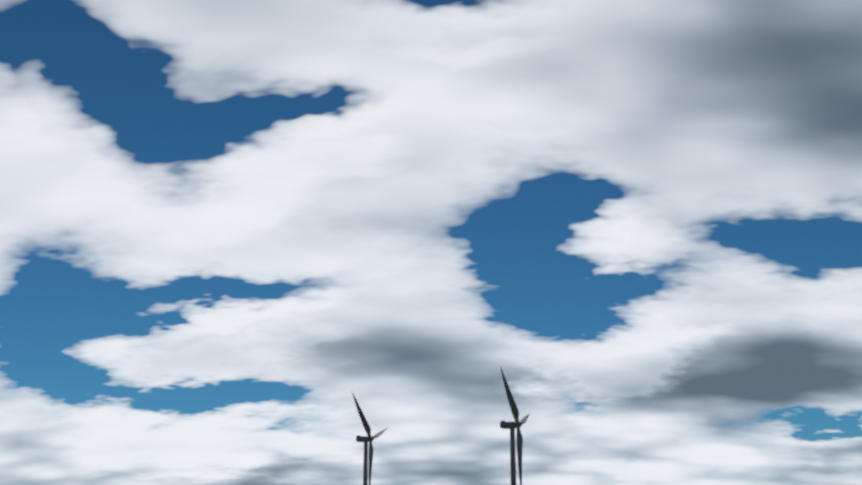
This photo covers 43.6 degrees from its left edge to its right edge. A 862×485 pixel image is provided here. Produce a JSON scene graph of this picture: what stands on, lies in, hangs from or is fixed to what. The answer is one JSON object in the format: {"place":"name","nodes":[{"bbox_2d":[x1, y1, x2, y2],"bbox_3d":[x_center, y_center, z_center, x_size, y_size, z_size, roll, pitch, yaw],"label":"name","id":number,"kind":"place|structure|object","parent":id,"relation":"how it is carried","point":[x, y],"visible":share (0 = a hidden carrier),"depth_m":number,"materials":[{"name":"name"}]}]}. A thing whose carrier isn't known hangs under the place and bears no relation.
{"place":"outdoors","nodes":[
{"label":"outdoors","id":0,"kind":"place"},
{"bbox_2d":[0,0,861,484],"label":"sky","id":1,"kind":"structure","parent":0,"point":[224,223],"materials":[{"name":"white"}]},
{"bbox_3d":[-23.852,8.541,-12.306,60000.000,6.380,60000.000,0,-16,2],"label":"ground","id":2,"kind":"structure","parent":0,"visible":0},
{"bbox_2d":[352,392,386,484],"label":"wind turbine","id":3,"kind":"object","parent":2,"relation":"on","point":[366,439],"visible":1,"depth_m":781.35,"materials":[{"name":"paint"}]},
{"bbox_2d":[500,366,529,484],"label":"wind turbine","id":4,"kind":"object","parent":2,"relation":"on","point":[512,425],"visible":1,"depth_m":644.88,"materials":[{"name":"paint"}]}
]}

